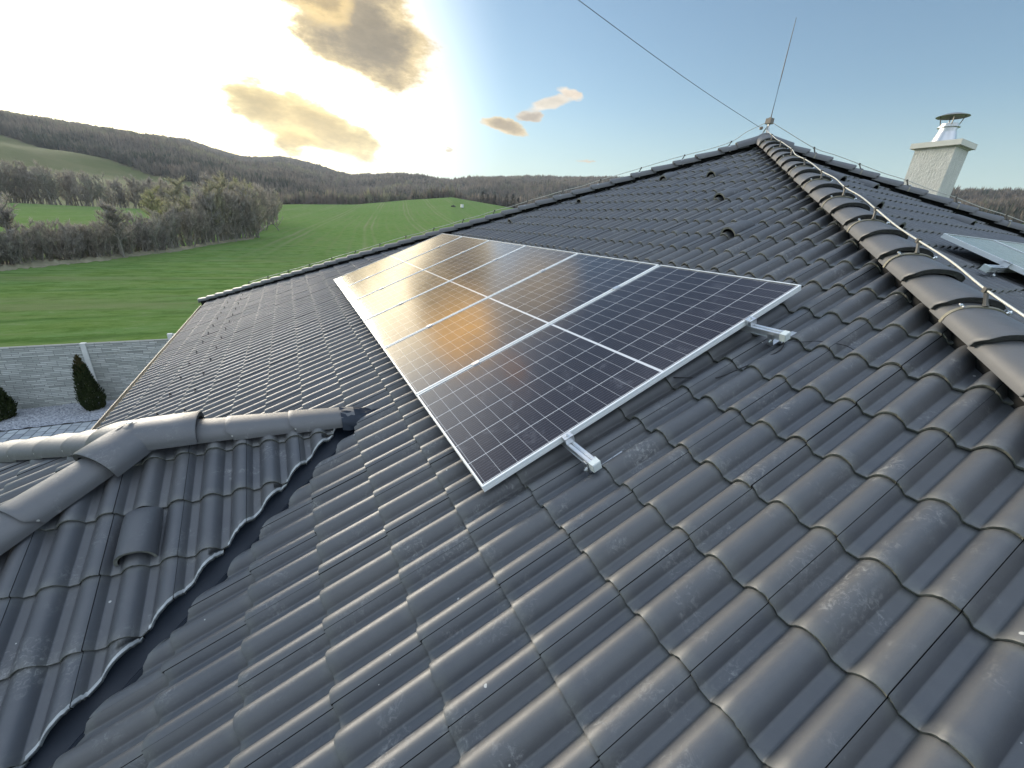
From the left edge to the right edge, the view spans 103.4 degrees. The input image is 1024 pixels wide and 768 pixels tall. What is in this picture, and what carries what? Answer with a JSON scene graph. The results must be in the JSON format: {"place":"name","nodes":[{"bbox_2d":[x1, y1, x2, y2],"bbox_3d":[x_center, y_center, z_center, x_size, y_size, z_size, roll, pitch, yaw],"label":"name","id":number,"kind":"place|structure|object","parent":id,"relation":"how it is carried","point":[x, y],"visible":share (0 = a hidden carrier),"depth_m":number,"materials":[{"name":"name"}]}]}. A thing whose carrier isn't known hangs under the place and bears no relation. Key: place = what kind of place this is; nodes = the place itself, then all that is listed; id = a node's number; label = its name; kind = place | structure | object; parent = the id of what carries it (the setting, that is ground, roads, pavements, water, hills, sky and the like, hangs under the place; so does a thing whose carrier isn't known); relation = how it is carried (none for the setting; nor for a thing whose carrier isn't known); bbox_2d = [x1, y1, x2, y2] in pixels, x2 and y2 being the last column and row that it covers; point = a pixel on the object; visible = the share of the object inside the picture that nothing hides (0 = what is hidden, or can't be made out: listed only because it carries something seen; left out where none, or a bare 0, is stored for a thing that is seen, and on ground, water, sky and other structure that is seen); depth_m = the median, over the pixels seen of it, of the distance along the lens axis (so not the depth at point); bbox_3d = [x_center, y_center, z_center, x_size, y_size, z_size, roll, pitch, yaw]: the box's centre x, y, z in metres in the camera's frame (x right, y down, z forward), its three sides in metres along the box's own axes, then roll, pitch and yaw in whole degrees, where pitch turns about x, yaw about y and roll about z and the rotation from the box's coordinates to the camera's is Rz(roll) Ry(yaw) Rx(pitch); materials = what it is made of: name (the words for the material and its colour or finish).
{"place":"outdoors","nodes":[
{"label":"outdoors","id":0,"kind":"place"},
{"bbox_2d":[0,420,97,441],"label":"yard","id":1,"kind":"structure","parent":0,"point":[48,425],"depth_m":10.79,"materials":[{"name":"stone"}]},
{"bbox_2d":[0,333,175,408],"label":"concrete fence","id":2,"kind":"object","parent":1,"relation":"on","point":[33,376],"visible":0.19,"depth_m":11.66,"materials":[{"name":"stone"}]},
{"bbox_2d":[0,112,1023,767],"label":"house","id":3,"kind":"structure","parent":1,"relation":"on","point":[270,522],"depth_m":1.72,"materials":[{"name":"tile"}]},
{"bbox_2d":[366,276,621,474],"bbox_3d":[-1.210,-0.902,4.835,0.260,0.137,7.269,-7,24,-27],"label":"mounting rail","id":4,"kind":"object","parent":3,"relation":"attached to","point":[591,463],"visible":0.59,"depth_m":1.92,"materials":[{"name":"metal"}]},
{"bbox_2d":[334,233,461,289],"bbox_3d":[-2.091,-2.271,7.362,2.279,0.035,1.134,-30,32,-16],"label":"solar panel","id":5,"kind":"object","parent":4,"relation":"attached to","point":[373,268],"visible":0.83,"depth_m":7.32,"materials":[{"name":"glass"}]},
{"bbox_2d":[350,240,525,321],"bbox_3d":[-1.030,-1.462,5.474,2.279,0.035,1.134,-30,32,-16],"label":"solar panel","id":6,"kind":"object","parent":4,"relation":"attached to","point":[370,305],"visible":0.91,"depth_m":5.40,"materials":[{"name":"glass"}]},
{"bbox_2d":[364,245,577,349],"bbox_3d":[-0.499,-1.058,4.531,2.279,0.035,1.134,-30,32,-16],"label":"solar panel","id":7,"kind":"object","parent":4,"relation":"attached to","point":[399,322],"visible":0.86,"depth_m":4.44,"materials":[{"name":"glass"}]},
{"bbox_2d":[384,253,658,397],"bbox_3d":[0.031,-0.654,3.587,2.279,0.035,1.134,-30,32,-16],"label":"solar panel","id":8,"kind":"object","parent":4,"relation":"attached to","point":[429,357],"visible":0.86,"depth_m":3.47,"materials":[{"name":"glass"}]},
{"bbox_2d":[248,123,764,283],"bbox_3d":[-1.463,-3.321,8.521,11.250,3.740,0.247,10,22,15],"label":"conductor wire","id":9,"kind":"object","parent":3,"relation":"attached to","point":[730,142],"visible":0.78,"depth_m":7.81,"materials":[{"name":"metal"}]},
{"bbox_2d":[438,246,796,345],"bbox_3d":[-0.103,-1.531,5.191,0.260,0.137,7.264,-7,24,-27],"label":"mounting rail","id":10,"kind":"object","parent":3,"relation":"attached to","point":[778,336],"visible":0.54,"depth_m":2.29,"materials":[{"name":"metal"}]},
{"bbox_2d":[341,236,488,303],"bbox_3d":[-1.561,-1.866,6.418,2.279,0.035,1.134,-30,32,-16],"label":"solar panel","id":11,"kind":"object","parent":10,"relation":"on","point":[386,277],"visible":0.88,"depth_m":6.36,"materials":[{"name":"glass"}]},
{"bbox_2d":[417,265,800,491],"bbox_3d":[0.562,-0.250,2.644,2.279,0.035,1.134,-30,32,-16],"label":"solar panel","id":12,"kind":"object","parent":10,"relation":"on","point":[503,414],"visible":1,"depth_m":2.48,"materials":[{"name":"glass"}]},
{"bbox_2d":[673,342,783,377],"bbox_3d":[0.973,-0.150,2.344,1.021,0.332,0.247,10,22,16],"label":"cable","id":13,"kind":"object","parent":3,"relation":"on","point":[734,370],"visible":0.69,"depth_m":2.19,"materials":[{"name":"black plastic"}]},
{"bbox_2d":[759,17,796,133],"bbox_3d":[4.068,-4.662,6.184,0.171,1.480,0.120,22,28,38],"label":"lightning rod","id":14,"kind":"object","parent":3,"relation":"attached to","point":[769,121],"visible":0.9,"depth_m":6.33,"materials":[{"name":"silver metal"}]},
{"bbox_2d":[579,0,760,127],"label":"overhead wire","id":15,"kind":"object","parent":14,"relation":"attached to","point":[660,60],"visible":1,"depth_m":4.57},
{"bbox_2d":[761,126,1023,322],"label":"conductor wire","id":16,"kind":"object","parent":3,"relation":"attached to","point":[985,290],"visible":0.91,"depth_m":2.37,"materials":[{"name":"metal"}]},
{"bbox_2d":[773,123,1023,226],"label":"conductor wire","id":17,"kind":"object","parent":3,"relation":"attached to","point":[860,164],"visible":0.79,"depth_m":6.11,"materials":[{"name":"metal"}]},
{"bbox_2d":[979,260,1017,276],"bbox_3d":[4.604,-1.022,3.612,2.767,0.137,0.260,-7,24,-27],"label":"mounting rail","id":18,"kind":"object","parent":3,"relation":"attached to","point":[1003,266],"visible":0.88,"depth_m":3.02,"materials":[{"name":"metal"}]},
{"bbox_2d":[941,233,1023,274],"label":"solar panel","id":19,"kind":"object","parent":18,"relation":"attached to","point":[994,251],"visible":1,"depth_m":3.31,"materials":[{"name":"glass"}]},
{"bbox_2d":[995,240,1023,252],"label":"solar panel","id":20,"kind":"object","parent":18,"relation":"attached to","point":[1018,246],"visible":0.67,"depth_m":3.94,"materials":[{"name":"glass"}]},
{"bbox_2d":[0,400,115,430],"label":"gravel","id":21,"kind":"structure","parent":0,"point":[51,415],"depth_m":11.24,"materials":[{"name":"gravel"}]},
{"bbox_2d":[0,387,17,421],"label":"thuja","id":22,"kind":"object","parent":21,"relation":"on","point":[8,403],"visible":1,"depth_m":10.83,"materials":[{"name":"green plant"}]},
{"bbox_2d":[71,354,106,411],"bbox_3d":[-12.074,-0.049,11.479,0.634,1.690,0.635,-7,24,-27],"label":"thuja","id":23,"kind":"object","parent":21,"relation":"on","point":[93,393],"visible":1,"depth_m":11.41,"materials":[{"name":"green plant"}]},
{"bbox_2d":[0,197,513,346],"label":"field","id":24,"kind":"structure","parent":0,"point":[148,297],"depth_m":37.59,"materials":[{"name":"green plant"}]},
{"bbox_2d":[0,189,40,261],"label":"bare tree","id":25,"kind":"object","parent":24,"relation":"on","point":[6,215],"visible":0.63,"depth_m":34.40,"materials":[{"name":"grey plant"}]},
{"bbox_2d":[4,228,40,260],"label":"bush","id":26,"kind":"object","parent":24,"relation":"on","point":[37,254],"visible":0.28,"depth_m":36.83,"materials":[{"name":"grey plant"}]},
{"bbox_2d":[19,224,54,258],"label":"bush","id":27,"kind":"object","parent":24,"relation":"on","point":[34,227],"visible":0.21,"depth_m":38.01,"materials":[{"name":"grey plant"}]},
{"bbox_2d":[26,216,62,258],"bbox_3d":[-44.796,-14.166,39.182,2.755,3.980,3.246,-6,23,-24],"label":"bush","id":28,"kind":"object","parent":24,"relation":"on","point":[30,222],"visible":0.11,"depth_m":38.84,"materials":[{"name":"grey plant"}]},
{"bbox_2d":[44,226,73,259],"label":"bush","id":29,"kind":"object","parent":24,"relation":"on","point":[63,254],"visible":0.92,"depth_m":38.06,"materials":[{"name":"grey plant"}]},
{"bbox_2d":[65,221,102,256],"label":"bush","id":30,"kind":"object","parent":24,"relation":"on","point":[87,241],"visible":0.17,"depth_m":41.42,"materials":[{"name":"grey plant"}]},
{"bbox_2d":[82,223,116,256],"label":"bush","id":31,"kind":"object","parent":24,"relation":"on","point":[101,246],"visible":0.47,"depth_m":42.56,"materials":[{"name":"grey plant"}]},
{"bbox_2d":[93,195,135,256],"bbox_3d":[-41.836,-16.572,42.839,3.763,6.131,3.213,-8,24,-28],"label":"bare tree","id":32,"kind":"object","parent":24,"relation":"on","point":[112,216],"visible":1,"depth_m":42.38,"materials":[{"name":"grey plant"}]},
{"bbox_2d":[93,221,137,253],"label":"bush","id":33,"kind":"object","parent":24,"relation":"on","point":[125,244],"visible":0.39,"depth_m":44.98,"materials":[{"name":"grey plant"}]},
{"bbox_2d":[0,220,278,270],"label":"grass margin","id":34,"kind":"object","parent":24,"relation":"on","point":[46,262],"depth_m":40.16,"materials":[{"name":"plant"}]},
{"bbox_2d":[0,235,13,264],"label":"bush","id":35,"kind":"object","parent":34,"relation":"on","point":[3,260],"visible":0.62,"depth_m":33.76,"materials":[{"name":"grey plant"}]},
{"bbox_2d":[0,227,17,264],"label":"bush","id":36,"kind":"object","parent":34,"relation":"on","point":[8,234],"visible":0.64,"depth_m":34.07,"materials":[{"name":"grey plant"}]},
{"bbox_2d":[0,232,23,264],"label":"bush","id":37,"kind":"object","parent":34,"relation":"on","point":[9,252],"visible":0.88,"depth_m":34.25,"materials":[{"name":"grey plant"}]},
{"bbox_2d":[3,229,32,262],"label":"bush","id":38,"kind":"object","parent":34,"relation":"on","point":[24,255],"visible":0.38,"depth_m":35.32,"materials":[{"name":"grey plant"}]},
{"bbox_2d":[4,221,54,260],"bbox_3d":[-43.657,-13.143,37.000,3.732,3.824,3.183,9,22,12],"label":"bush","id":39,"kind":"object","parent":34,"relation":"on","point":[41,244],"visible":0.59,"depth_m":37.37,"materials":[{"name":"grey plant"}]},
{"bbox_2d":[29,218,82,259],"bbox_3d":[-42.872,-13.802,38.658,3.126,3.938,2.554,-4,23,-19],"label":"bush","id":40,"kind":"object","parent":34,"relation":"on","point":[74,243],"visible":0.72,"depth_m":38.51,"materials":[{"name":"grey plant"}]},
{"bbox_2d":[58,218,94,257],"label":"bush","id":41,"kind":"object","parent":34,"relation":"on","point":[83,245],"visible":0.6,"depth_m":40.27,"materials":[{"name":"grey plant"}]},
{"bbox_2d":[66,220,118,256],"bbox_3d":[-42.840,-14.735,41.140,2.778,3.870,3.080,6,21,6],"label":"bush","id":42,"kind":"object","parent":34,"relation":"on","point":[94,241],"visible":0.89,"depth_m":41.02,"materials":[{"name":"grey plant"}]},
{"bbox_2d":[78,224,118,254],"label":"bush","id":43,"kind":"object","parent":34,"relation":"on","point":[114,248],"visible":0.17,"depth_m":44.23,"materials":[{"name":"grey plant"}]},
{"bbox_2d":[122,228,135,252],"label":"bush","id":44,"kind":"object","parent":34,"relation":"on","point":[127,242],"visible":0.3,"depth_m":46.10,"materials":[{"name":"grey plant"}]},
{"bbox_2d":[123,220,140,251],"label":"bush","id":45,"kind":"object","parent":34,"relation":"on","point":[138,248],"visible":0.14,"depth_m":48.36,"materials":[{"name":"grey plant"}]},
{"bbox_2d":[130,212,160,251],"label":"bush","id":46,"kind":"object","parent":34,"relation":"on","point":[154,236],"visible":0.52,"depth_m":48.65,"materials":[{"name":"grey plant"}]},
{"bbox_2d":[143,215,169,249],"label":"bush","id":47,"kind":"object","parent":34,"relation":"on","point":[165,221],"visible":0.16,"depth_m":51.96,"materials":[{"name":"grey plant"}]},
{"bbox_2d":[146,218,173,249],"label":"bush","id":48,"kind":"object","parent":34,"relation":"on","point":[161,235],"visible":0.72,"depth_m":51.09,"materials":[{"name":"grey plant"}]},
{"bbox_2d":[154,214,181,247],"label":"bush","id":49,"kind":"object","parent":34,"relation":"on","point":[178,239],"visible":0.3,"depth_m":55.06,"materials":[{"name":"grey plant"}]},
{"bbox_2d":[174,186,224,242],"bbox_3d":[-47.916,-26.028,62.257,5.933,8.477,5.119,-9,25,-30],"label":"bush","id":50,"kind":"object","parent":34,"relation":"on","point":[213,233],"visible":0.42,"depth_m":62.61,"materials":[{"name":"grey plant"}]},
{"bbox_2d":[189,196,211,242],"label":"bush","id":51,"kind":"object","parent":34,"relation":"on","point":[197,206],"visible":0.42,"depth_m":60.17,"materials":[{"name":"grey plant"}]},
{"bbox_2d":[214,183,258,237],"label":"bush","id":52,"kind":"object","parent":34,"relation":"on","point":[253,194],"visible":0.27,"depth_m":74.05,"materials":[{"name":"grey plant"}]},
{"bbox_2d":[237,193,265,237],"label":"bush","id":53,"kind":"object","parent":34,"relation":"on","point":[254,230],"visible":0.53,"depth_m":77.09,"materials":[{"name":"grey plant"}]},
{"bbox_2d":[126,211,159,251],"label":"bush","id":54,"kind":"object","parent":24,"relation":"on","point":[142,243],"visible":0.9,"depth_m":47.95,"materials":[{"name":"grey plant"}]},
{"bbox_2d":[128,180,157,208],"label":"bare tree","id":55,"kind":"object","parent":24,"relation":"on","point":[143,186],"visible":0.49,"depth_m":177.21,"materials":[{"name":"grey plant"}]},
{"bbox_2d":[138,184,166,218],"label":"bare tree","id":56,"kind":"object","parent":24,"relation":"on","point":[151,205],"visible":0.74,"depth_m":86.22,"materials":[{"name":"green plant"}]},
{"bbox_2d":[145,207,176,248],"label":"bush","id":57,"kind":"object","parent":24,"relation":"on","point":[155,214],"visible":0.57,"depth_m":52.66,"materials":[{"name":"grey plant"}]},
{"bbox_2d":[146,176,175,216],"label":"bare tree","id":58,"kind":"object","parent":24,"relation":"on","point":[160,191],"visible":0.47,"depth_m":105.68,"materials":[{"name":"grey plant"}]},
{"bbox_2d":[162,206,182,246],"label":"bush","id":59,"kind":"object","parent":24,"relation":"on","point":[171,212],"visible":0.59,"depth_m":53.87,"materials":[{"name":"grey plant"}]},
{"bbox_2d":[159,175,189,222],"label":"bare tree","id":60,"kind":"object","parent":24,"relation":"on","point":[178,185],"visible":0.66,"depth_m":84.87,"materials":[{"name":"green plant"}]},
{"bbox_2d":[162,195,186,245],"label":"bush","id":61,"kind":"object","parent":24,"relation":"on","point":[168,203],"visible":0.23,"depth_m":56.48,"materials":[{"name":"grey plant"}]},
{"bbox_2d":[163,204,203,246],"bbox_3d":[-45.978,-22.171,56.672,4.164,5.801,4.617,21,27,37],"label":"bush","id":62,"kind":"object","parent":24,"relation":"on","point":[189,225],"visible":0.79,"depth_m":56.78,"materials":[{"name":"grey plant"}]},
{"bbox_2d":[171,194,199,244],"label":"bush","id":63,"kind":"object","parent":24,"relation":"on","point":[183,201],"visible":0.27,"depth_m":57.84,"materials":[{"name":"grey plant"}]},
{"bbox_2d":[181,183,193,196],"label":"bare tree","id":64,"kind":"object","parent":24,"relation":"on","point":[187,190],"visible":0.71,"depth_m":192.90,"materials":[{"name":"grey plant"}]},
{"bbox_2d":[180,206,213,244],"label":"bush","id":65,"kind":"object","parent":24,"relation":"on","point":[205,223],"visible":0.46,"depth_m":59.79,"materials":[{"name":"grey plant"}]},
{"bbox_2d":[192,184,223,241],"bbox_3d":[-47.658,-26.904,63.397,3.766,9.196,3.704,0,22,-11],"label":"bush","id":66,"kind":"object","parent":24,"relation":"on","point":[202,197],"visible":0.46,"depth_m":62.85,"materials":[{"name":"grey plant"}]},
{"bbox_2d":[199,181,226,240],"bbox_3d":[-47.494,-27.462,64.020,3.681,9.864,4.235,-7,24,-25],"label":"bush","id":67,"kind":"object","parent":24,"relation":"on","point":[209,189],"visible":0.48,"depth_m":63.56,"materials":[{"name":"grey plant"}]},
{"bbox_2d":[196,170,229,193],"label":"bare tree","id":68,"kind":"object","parent":24,"relation":"on","point":[205,178],"visible":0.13,"depth_m":92.37,"materials":[{"name":"grey plant"}]},
{"bbox_2d":[194,190,240,241],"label":"bush","id":69,"kind":"object","parent":24,"relation":"on","point":[229,230],"visible":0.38,"depth_m":67.87,"materials":[{"name":"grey plant"}]},
{"bbox_2d":[205,177,232,239],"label":"bush","id":70,"kind":"object","parent":24,"relation":"on","point":[220,191],"visible":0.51,"depth_m":66.53,"materials":[{"name":"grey plant"}]},
{"bbox_2d":[211,171,239,193],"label":"bare tree","id":71,"kind":"object","parent":24,"relation":"on","point":[216,178],"visible":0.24,"depth_m":91.24,"materials":[{"name":"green plant"}]},
{"bbox_2d":[210,188,245,239],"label":"bush","id":72,"kind":"object","parent":24,"relation":"on","point":[229,198],"visible":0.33,"depth_m":70.49,"materials":[{"name":"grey plant"}]},
{"bbox_2d":[229,177,252,236],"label":"bush","id":73,"kind":"object","parent":24,"relation":"on","point":[243,183],"visible":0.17,"depth_m":76.18,"materials":[{"name":"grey plant"}]},
{"bbox_2d":[230,175,253,193],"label":"bare tree","id":74,"kind":"object","parent":24,"relation":"on","point":[249,185],"visible":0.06,"depth_m":98.98,"materials":[{"name":"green plant"}]},
{"bbox_2d":[234,194,250,237],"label":"bush","id":75,"kind":"object","parent":24,"relation":"on","point":[242,204],"visible":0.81,"depth_m":73.31,"materials":[{"name":"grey plant"}]},
{"bbox_2d":[248,187,266,230],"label":"bush","id":76,"kind":"object","parent":24,"relation":"on","point":[259,207],"visible":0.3,"depth_m":87.70,"materials":[{"name":"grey plant"}]},
{"bbox_2d":[235,186,282,230],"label":"bush","id":77,"kind":"object","parent":24,"relation":"on","point":[264,198],"visible":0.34,"depth_m":96.35,"materials":[{"name":"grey plant"}]},
{"bbox_2d":[252,182,269,226],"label":"bush","id":78,"kind":"object","parent":24,"relation":"on","point":[264,217],"visible":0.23,"depth_m":106.42,"materials":[{"name":"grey plant"}]},
{"bbox_2d":[245,182,280,224],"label":"bush","id":79,"kind":"object","parent":24,"relation":"on","point":[271,194],"visible":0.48,"depth_m":115.59,"materials":[{"name":"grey plant"}]},
{"bbox_2d":[274,190,283,219],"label":"bush","id":80,"kind":"object","parent":24,"relation":"on","point":[280,206],"visible":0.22,"depth_m":134.38,"materials":[{"name":"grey plant"}]},
{"bbox_2d":[0,134,996,209],"bbox_3d":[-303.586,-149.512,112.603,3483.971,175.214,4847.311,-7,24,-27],"label":"hills","id":81,"kind":"structure","parent":0,"point":[25,153],"depth_m":326.83,"materials":[{"name":"plant"}]},
{"bbox_2d":[0,158,25,202],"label":"bare tree","id":82,"kind":"object","parent":81,"relation":"on","point":[16,179],"visible":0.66,"depth_m":159.91,"materials":[{"name":"grey plant"}]},
{"bbox_2d":[0,159,36,203],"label":"bare tree","id":83,"kind":"object","parent":81,"relation":"on","point":[27,198],"visible":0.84,"depth_m":160.76,"materials":[{"name":"grey plant"}]},
{"bbox_2d":[12,162,33,203],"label":"bare tree","id":84,"kind":"object","parent":81,"relation":"on","point":[32,201],"visible":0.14,"depth_m":164.07,"materials":[{"name":"grey plant"}]},
{"bbox_2d":[14,167,53,204],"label":"bare tree","id":85,"kind":"object","parent":81,"relation":"on","point":[41,197],"visible":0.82,"depth_m":163.43,"materials":[{"name":"grey plant"}]},
{"bbox_2d":[28,159,52,203],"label":"bare tree","id":86,"kind":"object","parent":81,"relation":"on","point":[45,168],"visible":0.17,"depth_m":169.85,"materials":[{"name":"grey plant"}]},
{"bbox_2d":[29,160,76,204],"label":"bare tree","id":87,"kind":"object","parent":81,"relation":"on","point":[48,188],"visible":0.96,"depth_m":164.99,"materials":[{"name":"grey plant"}]},
{"bbox_2d":[53,170,78,205],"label":"bare tree","id":88,"kind":"object","parent":81,"relation":"on","point":[64,187],"visible":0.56,"depth_m":173.23,"materials":[{"name":"grey plant"}]},
{"bbox_2d":[61,172,79,205],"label":"bare tree","id":89,"kind":"object","parent":81,"relation":"on","point":[71,184],"visible":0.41,"depth_m":174.19,"materials":[{"name":"grey plant"}]},
{"bbox_2d":[63,169,93,205],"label":"bare tree","id":90,"kind":"object","parent":81,"relation":"on","point":[84,196],"visible":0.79,"depth_m":167.71,"materials":[{"name":"grey plant"}]},
{"bbox_2d":[75,169,95,206],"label":"bare tree","id":91,"kind":"object","parent":81,"relation":"on","point":[93,198],"visible":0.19,"depth_m":172.66,"materials":[{"name":"grey plant"}]},
{"bbox_2d":[80,171,117,206],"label":"bare tree","id":92,"kind":"object","parent":81,"relation":"on","point":[99,188],"visible":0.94,"depth_m":167.64,"materials":[{"name":"grey plant"}]},
{"bbox_2d":[102,180,121,207],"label":"bare tree","id":93,"kind":"object","parent":81,"relation":"on","point":[110,198],"visible":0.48,"depth_m":186.74,"materials":[{"name":"grey plant"}]},
{"bbox_2d":[108,176,122,207],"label":"bare tree","id":94,"kind":"object","parent":81,"relation":"on","point":[112,188],"visible":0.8,"depth_m":175.88,"materials":[{"name":"grey plant"}]},
{"bbox_2d":[107,181,130,207],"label":"bare tree","id":95,"kind":"object","parent":81,"relation":"on","point":[123,199],"visible":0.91,"depth_m":178.23,"materials":[{"name":"grey plant"}]},
{"bbox_2d":[122,175,140,208],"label":"bare tree","id":96,"kind":"object","parent":81,"relation":"on","point":[130,184],"visible":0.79,"depth_m":179.37,"materials":[{"name":"grey plant"}]},
{"bbox_2d":[121,174,145,208],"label":"bare tree","id":97,"kind":"object","parent":81,"relation":"on","point":[137,191],"visible":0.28,"depth_m":183.11,"materials":[{"name":"grey plant"}]},
{"bbox_2d":[0,109,393,204],"bbox_3d":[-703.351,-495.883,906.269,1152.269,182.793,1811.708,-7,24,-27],"label":"woods","id":98,"kind":"object","parent":81,"relation":"on","point":[293,180],"visible":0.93,"depth_m":447.27,"materials":[{"name":"plant"}]},
{"bbox_2d":[389,171,622,207],"bbox_3d":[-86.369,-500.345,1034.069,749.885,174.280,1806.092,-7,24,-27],"label":"woods","id":99,"kind":"object","parent":81,"relation":"on","point":[419,186],"visible":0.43,"depth_m":680.58,"materials":[{"name":"plant"}]},
{"bbox_2d":[949,185,1023,223],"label":"woods","id":100,"kind":"object","parent":81,"relation":"on","point":[1009,202],"visible":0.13,"depth_m":304.91,"materials":[{"name":"plant"}]},
{"bbox_2d":[0,0,1023,189],"label":"sky","id":101,"kind":"structure","parent":0,"point":[451,89],"materials":[{"name":"blue"}]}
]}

